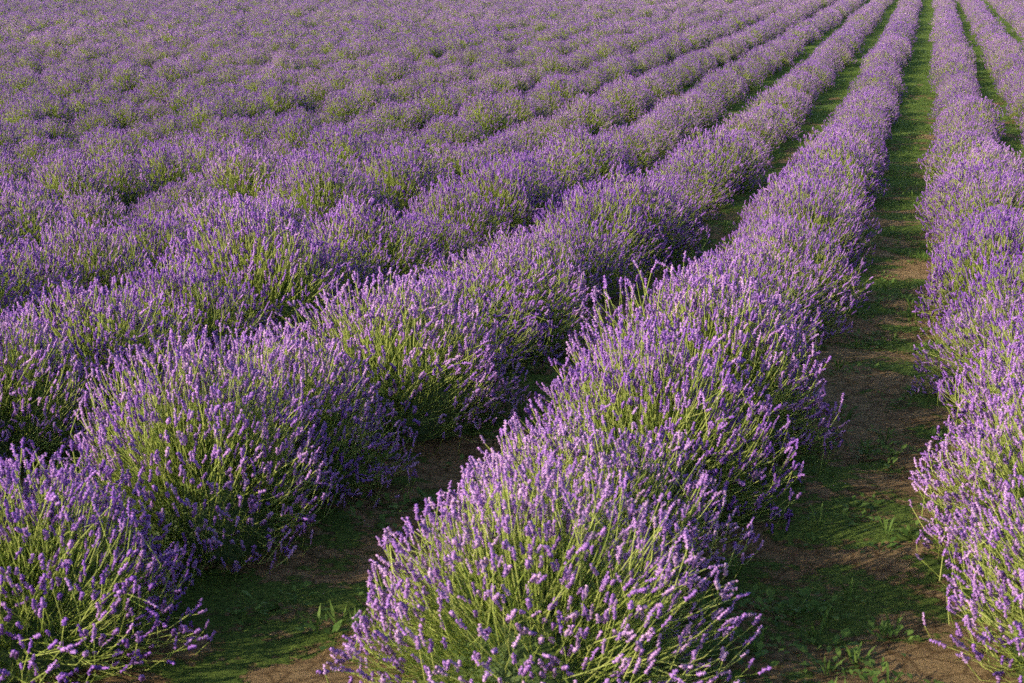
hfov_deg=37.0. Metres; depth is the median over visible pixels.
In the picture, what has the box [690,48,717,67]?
lavender plant
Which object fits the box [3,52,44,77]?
lavender plant
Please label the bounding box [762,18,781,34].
lavender plant
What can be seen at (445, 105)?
lavender plant
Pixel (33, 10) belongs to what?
lavender plant
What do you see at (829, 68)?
lavender plant
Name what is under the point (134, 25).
lavender plant
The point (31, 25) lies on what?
lavender plant
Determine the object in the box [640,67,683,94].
lavender plant
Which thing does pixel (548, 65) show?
lavender plant
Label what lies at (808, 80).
lavender plant
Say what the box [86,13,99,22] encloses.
lavender plant
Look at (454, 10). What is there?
lavender plant
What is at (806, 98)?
lavender plant
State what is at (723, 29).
lavender plant
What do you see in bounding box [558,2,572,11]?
lavender plant
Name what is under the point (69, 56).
lavender plant
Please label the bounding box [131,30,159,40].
lavender plant
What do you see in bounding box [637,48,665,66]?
lavender plant
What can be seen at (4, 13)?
lavender plant
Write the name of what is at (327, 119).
lavender plant
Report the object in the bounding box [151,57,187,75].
lavender plant
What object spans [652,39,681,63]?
lavender plant
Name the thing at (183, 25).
lavender plant
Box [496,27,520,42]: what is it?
lavender plant
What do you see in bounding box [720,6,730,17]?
lavender plant
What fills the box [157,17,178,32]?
lavender plant
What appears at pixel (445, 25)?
lavender plant
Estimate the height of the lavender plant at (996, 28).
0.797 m
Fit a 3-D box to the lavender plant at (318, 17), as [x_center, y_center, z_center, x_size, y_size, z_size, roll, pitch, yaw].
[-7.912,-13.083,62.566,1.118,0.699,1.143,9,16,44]
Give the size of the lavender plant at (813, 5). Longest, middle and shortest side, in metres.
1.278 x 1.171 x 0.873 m
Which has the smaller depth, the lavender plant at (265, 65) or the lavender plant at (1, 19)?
the lavender plant at (265, 65)
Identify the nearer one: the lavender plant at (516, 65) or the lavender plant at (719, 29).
the lavender plant at (516, 65)
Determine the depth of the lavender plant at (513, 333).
9.35 m
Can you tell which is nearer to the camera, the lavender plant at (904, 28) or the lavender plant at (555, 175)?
the lavender plant at (555, 175)
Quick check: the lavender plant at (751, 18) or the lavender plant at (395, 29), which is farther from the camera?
the lavender plant at (751, 18)
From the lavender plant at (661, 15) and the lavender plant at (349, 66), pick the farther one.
the lavender plant at (661, 15)
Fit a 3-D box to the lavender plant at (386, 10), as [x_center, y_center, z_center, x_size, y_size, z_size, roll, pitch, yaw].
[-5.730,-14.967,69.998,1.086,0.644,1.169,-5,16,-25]
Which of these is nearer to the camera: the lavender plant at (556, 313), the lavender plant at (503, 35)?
the lavender plant at (556, 313)
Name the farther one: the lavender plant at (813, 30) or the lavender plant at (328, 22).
the lavender plant at (328, 22)
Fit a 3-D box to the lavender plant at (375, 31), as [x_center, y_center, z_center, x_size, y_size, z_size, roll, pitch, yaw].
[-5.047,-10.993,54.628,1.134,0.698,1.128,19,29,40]
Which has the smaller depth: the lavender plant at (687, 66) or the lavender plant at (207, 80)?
the lavender plant at (207, 80)
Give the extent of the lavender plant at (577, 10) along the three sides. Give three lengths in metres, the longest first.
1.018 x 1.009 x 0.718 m
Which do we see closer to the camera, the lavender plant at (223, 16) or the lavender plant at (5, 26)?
the lavender plant at (5, 26)
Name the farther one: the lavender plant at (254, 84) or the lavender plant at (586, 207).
the lavender plant at (254, 84)
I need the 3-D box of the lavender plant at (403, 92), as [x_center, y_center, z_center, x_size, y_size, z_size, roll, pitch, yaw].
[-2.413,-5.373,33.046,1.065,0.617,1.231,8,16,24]
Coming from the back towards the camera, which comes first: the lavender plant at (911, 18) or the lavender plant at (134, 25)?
the lavender plant at (911, 18)
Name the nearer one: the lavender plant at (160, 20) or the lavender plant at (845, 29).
the lavender plant at (845, 29)
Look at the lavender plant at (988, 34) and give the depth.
52.39 m
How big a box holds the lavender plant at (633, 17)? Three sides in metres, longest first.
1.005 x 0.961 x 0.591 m
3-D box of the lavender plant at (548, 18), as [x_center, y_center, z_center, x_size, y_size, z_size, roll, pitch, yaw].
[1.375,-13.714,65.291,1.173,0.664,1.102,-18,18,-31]
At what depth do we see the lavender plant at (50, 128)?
25.90 m
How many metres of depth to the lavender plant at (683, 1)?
79.74 m
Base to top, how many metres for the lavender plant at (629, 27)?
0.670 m
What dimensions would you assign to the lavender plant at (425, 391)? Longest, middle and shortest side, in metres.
1.564 x 1.462 x 0.967 m
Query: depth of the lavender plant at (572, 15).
62.75 m
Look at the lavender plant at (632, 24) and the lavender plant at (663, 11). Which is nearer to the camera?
the lavender plant at (632, 24)
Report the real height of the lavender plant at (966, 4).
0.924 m
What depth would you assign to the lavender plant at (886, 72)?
35.05 m
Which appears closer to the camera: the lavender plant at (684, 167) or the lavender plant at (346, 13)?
the lavender plant at (684, 167)
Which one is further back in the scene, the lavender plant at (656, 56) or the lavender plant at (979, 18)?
the lavender plant at (979, 18)
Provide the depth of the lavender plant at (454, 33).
52.59 m
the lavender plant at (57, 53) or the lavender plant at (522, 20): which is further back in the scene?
the lavender plant at (522, 20)
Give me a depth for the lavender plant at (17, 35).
50.36 m
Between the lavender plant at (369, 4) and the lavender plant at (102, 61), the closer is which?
the lavender plant at (102, 61)
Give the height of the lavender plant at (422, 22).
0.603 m
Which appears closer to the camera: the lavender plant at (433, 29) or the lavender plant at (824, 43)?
the lavender plant at (824, 43)
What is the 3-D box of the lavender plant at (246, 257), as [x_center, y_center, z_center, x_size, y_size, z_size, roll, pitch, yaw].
[-1.863,-0.469,10.577,1.630,1.158,1.636,-2,15,-7]
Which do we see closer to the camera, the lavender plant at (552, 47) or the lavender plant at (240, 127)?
the lavender plant at (240, 127)
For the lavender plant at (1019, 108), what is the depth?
30.43 m
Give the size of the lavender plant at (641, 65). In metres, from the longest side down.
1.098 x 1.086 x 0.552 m
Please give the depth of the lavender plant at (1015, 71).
35.67 m
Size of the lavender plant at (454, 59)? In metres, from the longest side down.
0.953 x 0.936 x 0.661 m
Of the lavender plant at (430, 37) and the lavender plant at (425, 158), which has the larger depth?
the lavender plant at (430, 37)
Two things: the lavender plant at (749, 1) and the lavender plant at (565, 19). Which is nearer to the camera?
the lavender plant at (565, 19)
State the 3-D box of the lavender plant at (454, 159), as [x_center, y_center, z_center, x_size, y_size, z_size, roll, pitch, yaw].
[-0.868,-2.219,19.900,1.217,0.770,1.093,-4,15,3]
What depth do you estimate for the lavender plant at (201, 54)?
41.99 m
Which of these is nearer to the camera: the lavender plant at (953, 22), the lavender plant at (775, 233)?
the lavender plant at (775, 233)
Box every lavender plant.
[0,4,9,13]
[0,9,10,18]
[0,15,11,24]
[0,17,20,33]
[0,30,15,44]
[0,40,24,58]
[0,44,15,61]
[0,52,21,68]
[0,58,18,77]
[0,68,16,90]
[0,79,14,95]
[0,87,40,121]
[0,95,47,133]
[0,118,25,161]
[0,141,22,170]
[0,152,53,195]
[0,163,15,183]
[0,174,61,222]
[0,175,31,220]
[0,180,86,261]
[0,216,39,276]
[0,235,110,340]
[0,252,57,334]
[0,274,227,430]
[0,305,125,475]
[0,437,215,682]
[1,22,26,36]
[1,118,55,155]
[3,26,29,40]
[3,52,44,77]
[3,68,46,98]
[7,40,30,50]
[8,212,156,311]
[9,5,22,11]
[9,11,24,19]
[9,11,27,24]
[9,135,76,171]
[10,32,28,43]
[10,65,39,89]
[12,84,57,112]
[13,18,32,27]
[17,19,42,34]
[17,47,41,68]
[18,148,123,220]
[20,2,38,15]
[20,33,48,47]
[21,43,46,60]
[23,13,40,26]
[23,91,79,129]
[25,6,40,14]
[30,15,55,31]
[30,117,81,146]
[31,147,101,187]
[33,57,63,72]
[35,2,53,12]
[37,7,51,13]
[37,33,70,53]
[38,26,66,44]
[39,43,72,63]
[39,62,74,83]
[39,69,78,92]
[40,187,147,256]
[41,12,56,23]
[42,26,65,35]
[42,73,96,106]
[42,322,352,594]
[44,2,65,12]
[44,136,91,160]
[47,12,75,28]
[48,8,65,19]
[50,7,64,16]
[51,23,70,32]
[55,51,91,68]
[58,28,92,49]
[58,92,106,124]
[60,3,77,7]
[61,57,92,76]
[61,66,98,93]
[63,9,77,15]
[63,11,80,24]
[64,0,80,5]
[65,44,86,56]
[67,106,122,140]
[69,39,111,65]
[71,12,87,20]
[71,20,88,31]
[71,26,98,41]
[72,6,94,16]
[72,123,133,158]
[72,127,156,175]
[74,18,100,37]
[81,56,115,76]
[82,148,162,215]
[83,78,124,100]
[84,2,98,8]
[85,33,106,46]
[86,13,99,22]
[86,62,122,87]
[87,42,113,50]
[88,87,134,114]
[88,206,230,303]
[90,5,105,14]
[91,11,112,21]
[93,27,118,40]
[93,42,130,60]
[94,18,119,36]
[95,249,291,388]
[96,98,153,134]
[101,33,123,47]
[102,18,128,32]
[102,61,150,97]
[103,39,127,53]
[103,50,141,71]
[104,0,120,5]
[106,1,120,9]
[106,8,123,16]
[111,28,135,42]
[112,59,150,77]
[113,12,137,27]
[114,5,131,14]
[115,88,159,111]
[117,6,133,14]
[117,33,138,48]
[117,46,143,59]
[121,0,139,12]
[121,37,144,49]
[121,120,167,151]
[122,22,145,31]
[122,192,186,234]
[123,24,146,37]
[123,51,157,71]
[123,191,361,353]
[126,13,142,24]
[126,139,181,163]
[127,141,217,203]
[128,3,141,12]
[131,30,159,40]
[131,37,163,56]
[131,66,163,89]
[132,7,147,14]
[132,7,149,19]
[133,76,176,108]
[134,99,178,125]
[136,11,151,23]
[136,20,158,32]
[136,32,165,45]
[138,18,159,31]
[138,174,232,217]
[138,317,420,514]
[143,9,166,24]
[144,113,195,145]
[146,188,291,257]
[147,2,161,9]
[147,45,178,65]
[148,58,190,88]
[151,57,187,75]
[152,25,172,39]
[153,15,168,25]
[153,42,176,55]
[154,27,184,47]
[154,130,207,159]
[155,0,167,7]
[157,5,171,10]
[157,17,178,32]
[160,85,210,121]
[162,10,179,18]
[165,4,181,13]
[165,131,247,190]
[166,45,187,59]
[166,79,201,98]
[167,13,190,27]
[169,34,197,54]
[172,27,196,43]
[172,52,202,68]
[172,56,208,84]
[173,22,197,33]
[173,98,227,137]
[175,9,188,16]
[178,5,193,13]
[180,14,194,24]
[183,72,229,92]
[184,40,217,58]
[185,16,205,30]
[185,139,297,203]
[186,5,207,17]
[186,116,244,161]
[187,46,218,65]
[190,25,209,39]
[191,10,212,23]
[192,83,235,112]
[196,23,222,35]
[197,0,211,11]
[199,61,224,76]
[199,93,250,125]
[201,30,226,43]
[201,33,231,51]
[202,3,222,15]
[204,18,227,31]
[204,49,246,77]
[204,130,278,171]
[206,0,221,6]
[209,46,238,61]
[209,64,249,89]
[210,113,265,149]
[211,5,231,16]
[214,82,248,103]
[215,11,231,22]
[215,21,241,38]
[219,14,235,24]
[219,26,245,41]
[221,17,244,30]
[224,34,243,50]
[225,43,254,59]
[225,90,273,125]
[227,0,247,13]
[228,7,241,16]
[232,73,273,100]
[234,13,256,31]
[234,34,262,50]
[234,48,264,75]
[235,0,248,4]
[235,64,264,89]
[236,10,254,19]
[236,28,249,37]
[238,191,326,256]
[239,2,254,13]
[239,38,271,58]
[242,148,316,199]
[243,21,262,33]
[245,26,270,41]
[247,110,289,145]
[248,0,263,6]
[248,7,262,15]
[248,266,530,454]
[249,19,262,25]
[250,47,280,66]
[251,10,263,19]
[252,36,270,49]
[253,79,305,119]
[255,138,302,163]
[256,63,282,79]
[257,3,267,10]
[257,13,279,26]
[257,146,393,243]
[258,64,298,93]
[259,25,283,40]
[260,8,275,16]
[262,112,329,157]
[263,0,278,4]
[263,33,282,45]
[263,37,293,58]
[265,18,286,31]
[267,14,287,23]
[267,52,300,72]
[268,21,294,37]
[269,11,284,19]
[269,232,403,327]
[270,48,298,68]
[276,149,352,185]
[277,0,289,7]
[277,25,304,42]
[277,106,322,135]
[278,3,290,12]
[278,69,309,90]
[279,36,304,50]
[282,4,308,20]
[282,13,295,23]
[282,27,311,39]
[285,86,315,113]
[286,23,302,34]
[287,56,313,73]
[288,35,318,51]
[291,47,311,60]
[291,122,381,178]
[293,17,313,31]
[293,42,322,58]
[294,67,329,83]
[294,75,336,107]
[294,194,461,294]
[296,15,323,30]
[299,0,315,14]
[299,26,325,37]
[303,52,338,73]
[304,34,322,53]
[308,3,320,13]
[309,122,346,150]
[310,112,343,129]
[311,7,330,19]
[311,14,327,26]
[314,18,340,29]
[314,37,342,57]
[314,62,349,83]
[315,88,369,127]
[316,32,341,48]
[316,449,771,682]
[317,25,332,36]
[318,5,334,15]
[318,69,359,102]
[320,52,346,64]
[325,30,347,42]
[326,22,344,34]
[328,1,339,9]
[328,42,364,65]
[330,13,348,25]
[332,69,374,92]
[333,4,350,11]
[333,58,368,77]
[334,78,396,116]
[334,168,400,232]
[336,0,350,9]
[337,122,378,148]
[338,15,356,28]
[339,144,438,217]
[340,9,359,23]
[340,23,354,38]
[340,31,368,46]
[340,39,375,58]
[341,25,366,42]
[343,113,397,138]
[346,262,552,381]
[347,20,368,33]
[348,6,360,19]
[349,2,363,12]
[349,8,365,19]
[349,132,400,169]
[352,56,378,72]
[353,25,374,37]
[357,7,374,17]
[357,11,376,22]
[358,17,378,30]
[358,33,377,47]
[359,0,374,9]
[361,64,394,92]
[362,40,389,55]
[363,24,385,38]
[363,53,387,68]
[364,99,420,135]
[365,137,456,207]
[366,31,391,44]
[368,15,391,31]
[368,85,402,110]
[369,8,387,18]
[370,0,384,9]
[371,55,415,83]
[372,3,389,12]
[373,128,434,159]
[375,47,402,64]
[375,210,490,280]
[377,8,392,16]
[377,31,397,43]
[379,19,396,30]
[379,79,422,106]
[380,11,396,21]
[380,39,398,51]
[383,23,405,33]
[384,39,413,53]
[387,57,421,81]
[388,15,406,23]
[389,16,418,34]
[390,0,403,5]
[390,4,407,15]
[391,46,415,63]
[392,32,409,41]
[392,99,436,130]
[393,24,422,40]
[394,8,411,16]
[397,32,420,43]
[398,38,432,64]
[398,72,436,99]
[400,3,418,14]
[401,175,515,258]
[403,14,421,22]
[406,2,424,10]
[406,8,425,17]
[406,128,455,162]
[407,21,423,33]
[409,61,430,78]
[409,82,462,124]
[410,0,426,7]
[410,28,433,39]
[410,32,427,48]
[412,12,430,21]
[412,111,475,149]
[415,8,431,16]
[415,66,456,98]
[416,55,444,71]
[416,403,763,604]
[417,140,486,193]
[418,19,436,30]
[419,15,441,28]
[420,31,442,45]
[420,41,447,62]
[421,5,438,13]
[422,24,444,38]
[422,154,547,246]
[425,40,446,53]
[427,65,471,88]
[427,243,615,366]
[428,9,449,19]
[429,0,446,12]
[429,21,453,37]
[434,12,451,24]
[434,32,454,43]
[434,39,463,56]
[435,56,454,70]
[439,20,457,28]
[440,1,453,7]
[441,34,473,51]
[441,88,476,116]
[441,141,510,178]
[442,4,457,13]
[442,49,468,69]
[443,28,460,39]
[443,60,480,84]
[443,77,489,111]
[445,10,458,19]
[446,7,460,18]
[448,17,468,32]
[448,25,475,41]
[449,117,490,145]
[452,224,603,324]
[455,91,518,138]
[456,11,476,19]
[456,45,482,67]
[458,31,484,48]
[460,18,476,30]
[461,45,492,62]
[463,7,483,24]
[463,21,488,37]
[464,3,482,13]
[464,149,565,229]
[465,17,480,23]
[466,43,502,57]
[467,63,491,82]
[467,80,502,105]
[469,1,483,8]
[469,132,526,169]
[470,30,494,44]
[470,58,506,74]
[472,0,491,8]
[473,6,489,19]
[473,68,519,101]
[476,20,499,32]
[477,15,499,24]
[480,27,503,46]
[480,48,517,74]
[481,129,537,163]
[483,0,495,6]
[483,18,508,34]
[484,10,506,21]
[484,38,512,54]
[488,32,512,44]
[488,89,540,125]
[490,152,572,214]
[492,313,804,540]
[493,5,508,16]
[493,212,643,303]
[495,67,532,97]
[496,16,517,31]
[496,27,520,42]
[496,109,522,131]
[501,52,522,71]
[502,70,535,92]
[504,3,522,14]
[504,13,518,23]
[505,121,553,157]
[506,28,525,39]
[506,40,519,54]
[507,16,524,33]
[508,10,526,24]
[508,40,527,51]
[508,45,542,66]
[511,15,530,31]
[511,34,539,47]
[513,55,536,70]
[514,142,601,203]
[515,26,534,39]
[517,64,550,87]
[519,83,566,116]
[520,115,567,148]
[522,98,552,119]
[523,6,542,16]
[523,9,546,25]
[526,28,537,38]
[526,251,849,476]
[527,17,553,33]
[529,30,554,48]
[529,42,551,62]
[530,40,561,58]
[531,50,574,79]
[531,70,585,107]
[531,180,672,283]
[532,0,545,7]
[535,4,548,15]
[535,19,558,33]
[539,13,553,22]
[539,26,565,40]
[540,124,632,194]
[541,5,560,12]
[542,73,590,103]
[543,7,563,21]
[547,108,590,144]
[548,1,568,13]
[548,23,572,42]
[548,39,571,57]
[552,9,565,19]
[552,19,569,28]
[553,15,574,26]
[553,92,615,137]
[554,57,579,77]
[557,134,638,179]
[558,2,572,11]
[559,162,710,270]
[561,40,575,54]
[562,1,576,8]
[562,54,585,73]
[563,9,577,16]
[564,50,596,69]
[564,74,599,97]
[565,21,583,39]
[565,36,589,54]
[566,31,595,50]
[567,13,582,22]
[568,0,582,8]
[568,94,626,130]
[569,19,591,36]
[570,16,598,32]
[570,44,601,62]
[571,7,582,14]
[576,11,589,19]
[576,68,607,94]
[577,61,614,91]
[580,3,598,10]
[581,0,599,9]
[582,7,590,13]
[582,15,603,29]
[583,32,603,45]
[584,23,613,41]
[587,36,620,62]
[588,7,606,20]
[593,0,607,10]
[593,131,642,174]
[594,55,630,85]
[594,81,648,120]
[597,56,634,81]
[598,17,610,26]
[598,125,662,169]
[599,74,654,113]
[599,100,625,123]
[600,0,616,6]
[600,22,626,38]
[601,4,619,17]
[601,25,618,41]
[603,178,692,248]
[604,50,641,77]
[604,171,706,235]
[605,12,614,20]
[606,4,627,14]
[607,19,631,36]
[607,33,631,54]
[613,11,629,21]
[613,14,628,24]
[615,0,625,5]
[616,22,635,33]
[616,81,658,106]
[617,33,643,54]
[620,4,633,14]
[620,282,821,410]
[624,3,641,12]
[624,13,638,21]
[625,123,676,158]
[626,21,639,32]
[627,31,652,50]
[628,55,651,73]
[629,26,656,44]
[630,111,682,152]
[631,18,649,29]
[631,51,657,71]
[631,107,690,145]
[632,10,646,17]
[633,72,671,102]
[634,16,655,26]
[634,41,668,65]
[635,4,655,19]
[635,28,660,42]
[636,249,824,358]
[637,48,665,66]
[638,0,658,6]
[638,22,664,40]
[638,74,671,96]
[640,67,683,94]
[646,138,743,199]
[647,151,736,210]
[650,15,666,24]
[650,20,675,38]
[650,64,686,90]
[650,99,703,139]
[652,8,674,22]
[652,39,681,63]
[654,27,668,38]
[654,95,708,135]
[655,12,668,23]
[655,64,694,88]
[656,3,674,11]
[656,37,683,60]
[656,170,720,222]
[658,30,691,55]
[659,4,670,15]
[660,19,682,36]
[660,33,691,52]
[661,2,677,11]
[665,124,767,193]
[667,14,691,34]
[667,55,706,78]
[669,11,684,19]
[670,15,693,30]
[670,58,704,81]
[671,7,693,17]
[671,52,713,73]
[672,10,688,18]
[673,89,718,126]
[675,0,687,9]
[675,0,688,8]
[680,30,703,50]
[681,25,707,47]
[681,38,694,51]
[681,84,731,111]
[682,6,697,15]
[682,90,727,120]
[686,1,707,12]
[687,15,706,26]
[687,17,701,28]
[687,236,856,342]
[688,3,700,14]
[688,24,719,43]
[689,3,704,13]
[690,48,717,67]
[691,49,717,71]
[694,12,710,26]
[695,30,711,47]
[695,66,747,103]
[695,74,738,107]
[698,21,720,40]
[700,13,716,24]
[700,19,727,39]
[704,0,716,8]
[704,4,727,22]
[704,11,718,21]
[704,37,740,59]
[706,10,721,22]
[706,48,730,61]
[708,47,732,65]
[709,211,845,283]
[711,109,784,153]
[712,20,729,36]
[715,35,747,57]
[716,17,741,33]
[717,22,734,37]
[717,213,873,313]
[718,0,736,5]
[718,59,762,89]
[719,127,771,171]
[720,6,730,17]
[720,10,746,30]
[721,3,735,13]
[723,70,747,94]
[725,74,748,97]
[726,63,762,84]
[727,31,748,49]
[727,128,773,161]
[728,2,744,12]
[728,10,751,25]
[731,165,881,245]
[733,30,758,52]
[733,176,874,272]
[736,0,748,11]
[736,6,758,22]
[736,24,766,44]
[736,31,756,47]
[736,48,774,78]
[739,45,782,73]
[739,57,766,81]
[740,85,805,126]
[741,0,758,6]
[741,12,758,26]
[742,102,801,140]
[745,102,797,134]
[746,7,765,21]
[747,114,786,147]
[748,24,770,40]
[750,11,761,22]
[752,6,766,20]
[753,83,811,119]
[754,20,776,36]
[754,23,773,41]
[756,6,772,20]
[756,21,779,36]
[757,53,775,75]
[757,154,875,220]
[759,40,788,57]
[760,13,783,33]
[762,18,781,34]
[763,2,778,15]
[766,43,795,66]
[769,0,784,10]
[769,14,790,30]
[769,16,787,31]
[770,35,798,55]
[771,9,795,26]
[771,33,806,55]
[771,69,820,100]
[771,174,862,225]
[774,40,798,58]
[774,74,817,104]
[779,10,795,24]
[779,10,803,25]
[780,25,807,46]
[780,60,834,91]
[781,3,804,19]
[781,16,792,30]
[782,5,804,23]
[783,32,807,49]
[783,124,884,180]
[784,24,816,44]
[786,88,812,117]
[786,132,886,201]
[787,3,805,16]
[789,16,817,36]
[789,71,827,93]
[791,156,869,214]
[794,1,809,17]
[796,0,814,17]
[796,89,814,107]
[797,59,834,83]
[798,18,823,32]
[800,24,822,40]
[802,17,826,33]
[802,127,889,191]
[803,0,819,13]
[803,59,835,79]
[805,25,822,37]
[807,50,843,72]
[808,47,844,68]
[809,54,838,78]
[809,121,884,158]
[810,15,828,31]
[813,9,838,27]
[813,41,856,66]
[814,40,843,60]
[815,14,834,29]
[816,7,841,21]
[818,0,829,9]
[821,33,854,58]
[823,106,887,148]
[824,28,862,48]
[824,119,889,174]
[825,10,840,24]
[826,36,852,55]
[828,95,891,134]
[830,3,848,18]
[831,0,850,13]
[831,30,864,53]
[833,26,856,37]
[833,92,898,124]
[835,102,891,142]
[836,4,849,17]
[836,86,901,116]
[837,25,864,41]
[838,22,867,37]
[839,88,896,126]
[839,115,884,153]
[840,0,858,11]
[843,0,855,12]
[843,10,876,29]
[844,21,866,37]
[845,70,894,99]
[846,19,873,33]
[849,17,870,35]
[850,7,876,27]
[853,65,900,88]
[854,3,878,16]
[855,6,880,23]
[858,48,900,72]
[858,85,898,109]
[859,64,907,96]
[860,45,902,71]
[860,68,898,89]
[861,81,901,104]
[864,56,901,81]
[866,41,907,66]
[871,0,887,8]
[873,38,911,64]
[873,59,904,77]
[874,34,912,54]
[876,35,911,59]
[877,29,913,45]
[880,32,913,51]
[880,47,905,67]
[881,25,912,45]
[882,21,917,42]
[885,10,917,28]
[885,16,918,32]
[886,22,916,42]
[890,15,914,27]
[891,6,918,25]
[895,0,917,15]
[897,0,919,10]
[908,285,1023,401]
[908,377,1023,596]
[912,206,1023,335]
[913,157,1023,239]
[915,225,1022,304]
[917,128,1014,176]
[919,157,1023,218]
[919,335,1023,492]
[922,475,1023,682]
[924,139,1023,193]
[925,203,1023,257]
[926,209,1023,279]
[928,21,954,41]
[928,40,975,64]
[928,55,976,88]
[928,94,964,121]
[928,168,1023,245]
[929,107,1002,149]
[930,10,954,27]
[930,49,975,73]
[930,94,1005,141]
[931,17,960,34]
[931,36,961,54]
[931,68,978,94]
[931,89,986,116]
[932,0,948,8]
[932,15,962,29]
[932,26,966,45]
[932,143,1023,201]
[933,32,973,54]
[933,82,978,106]
[933,101,983,132]
[934,15,963,31]
[934,76,979,101]
[934,248,1023,369]
[935,0,954,10]
[935,44,976,70]
[935,117,997,148]
[935,301,1023,425]
[936,5,955,14]
[936,16,960,29]
[936,53,974,76]
[937,72,980,96]
[938,4,957,11]
[938,10,962,25]
[938,130,1002,161]
[939,25,965,43]
[940,94,989,120]
[954,135,1002,156]
[962,0,984,11]
[965,8,981,21]
[966,2,980,15]
[966,8,990,21]
[967,0,991,14]
[969,17,1003,36]
[970,10,991,25]
[970,13,987,27]
[975,15,1006,31]
[975,24,1007,41]
[975,25,1004,40]
[975,27,997,45]
[977,23,1000,32]
[980,41,1022,62]
[981,30,1019,50]
[984,42,1023,72]
[985,34,1023,54]
[986,47,1011,63]
[990,51,1023,76]
[990,56,1023,80]
[993,0,1013,9]
[993,66,1020,86]
[994,69,1023,97]
[997,0,1019,11]
[998,0,1017,15]
[998,0,1023,17]
[999,61,1023,91]
[1000,89,1023,121]
[1001,3,1023,18]
[1003,76,1023,105]
[1005,8,1021,20]
[1005,71,1023,98]
[1006,10,1023,22]
[1006,83,1023,112]
[1010,12,1022,24]
[1012,13,1023,28]
[1012,19,1023,32]
[1014,107,1023,125]
[1016,116,1023,129]
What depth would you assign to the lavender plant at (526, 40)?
49.43 m
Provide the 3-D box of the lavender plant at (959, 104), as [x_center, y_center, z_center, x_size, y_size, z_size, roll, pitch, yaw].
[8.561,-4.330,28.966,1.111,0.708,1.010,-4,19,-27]
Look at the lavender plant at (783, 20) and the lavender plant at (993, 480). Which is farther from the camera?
the lavender plant at (783, 20)
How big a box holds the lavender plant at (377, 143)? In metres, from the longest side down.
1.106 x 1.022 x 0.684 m
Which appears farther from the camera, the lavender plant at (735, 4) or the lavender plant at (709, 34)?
the lavender plant at (735, 4)
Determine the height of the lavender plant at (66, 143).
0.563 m
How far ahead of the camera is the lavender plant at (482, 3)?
78.98 m
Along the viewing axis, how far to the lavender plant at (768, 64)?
41.13 m
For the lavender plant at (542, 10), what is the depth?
71.14 m
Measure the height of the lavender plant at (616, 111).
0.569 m
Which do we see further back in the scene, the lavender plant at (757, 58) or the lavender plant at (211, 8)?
the lavender plant at (211, 8)
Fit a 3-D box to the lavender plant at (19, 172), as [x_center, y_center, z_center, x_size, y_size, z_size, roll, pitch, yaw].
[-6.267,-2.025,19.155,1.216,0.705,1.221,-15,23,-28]
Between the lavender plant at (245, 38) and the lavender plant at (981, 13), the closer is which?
the lavender plant at (245, 38)
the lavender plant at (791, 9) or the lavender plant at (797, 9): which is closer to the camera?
the lavender plant at (791, 9)
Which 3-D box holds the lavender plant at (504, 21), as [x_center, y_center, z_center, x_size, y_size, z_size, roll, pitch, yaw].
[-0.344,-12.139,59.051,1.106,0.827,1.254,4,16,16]
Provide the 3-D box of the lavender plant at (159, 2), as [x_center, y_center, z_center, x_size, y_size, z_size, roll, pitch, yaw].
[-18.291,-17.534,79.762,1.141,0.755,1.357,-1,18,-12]
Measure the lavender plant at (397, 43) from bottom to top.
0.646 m
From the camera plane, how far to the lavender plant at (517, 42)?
48.48 m
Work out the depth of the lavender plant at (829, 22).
63.04 m
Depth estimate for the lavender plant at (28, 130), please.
25.11 m
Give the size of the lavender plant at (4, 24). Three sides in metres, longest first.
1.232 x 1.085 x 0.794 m
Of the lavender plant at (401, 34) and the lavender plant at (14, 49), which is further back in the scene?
the lavender plant at (401, 34)
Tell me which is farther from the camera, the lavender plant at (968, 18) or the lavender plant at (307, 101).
the lavender plant at (968, 18)
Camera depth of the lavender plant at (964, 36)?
53.10 m
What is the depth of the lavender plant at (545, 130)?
25.30 m
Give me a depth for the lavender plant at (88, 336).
8.25 m
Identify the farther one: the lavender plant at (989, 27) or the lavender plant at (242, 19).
the lavender plant at (242, 19)
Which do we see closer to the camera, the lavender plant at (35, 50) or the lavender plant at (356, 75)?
the lavender plant at (356, 75)
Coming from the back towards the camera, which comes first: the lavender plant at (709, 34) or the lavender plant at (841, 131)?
the lavender plant at (709, 34)
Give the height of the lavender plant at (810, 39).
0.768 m
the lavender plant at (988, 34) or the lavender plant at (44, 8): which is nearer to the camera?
the lavender plant at (988, 34)
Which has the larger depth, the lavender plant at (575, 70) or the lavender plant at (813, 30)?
the lavender plant at (813, 30)
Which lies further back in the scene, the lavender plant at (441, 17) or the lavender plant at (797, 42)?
the lavender plant at (441, 17)
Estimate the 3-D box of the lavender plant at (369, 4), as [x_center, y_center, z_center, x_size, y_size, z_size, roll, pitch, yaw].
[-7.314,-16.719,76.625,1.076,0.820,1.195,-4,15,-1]
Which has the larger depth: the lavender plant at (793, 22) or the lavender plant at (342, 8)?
the lavender plant at (342, 8)
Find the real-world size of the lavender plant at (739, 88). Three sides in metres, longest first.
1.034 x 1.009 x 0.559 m
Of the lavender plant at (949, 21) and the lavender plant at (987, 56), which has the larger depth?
the lavender plant at (949, 21)

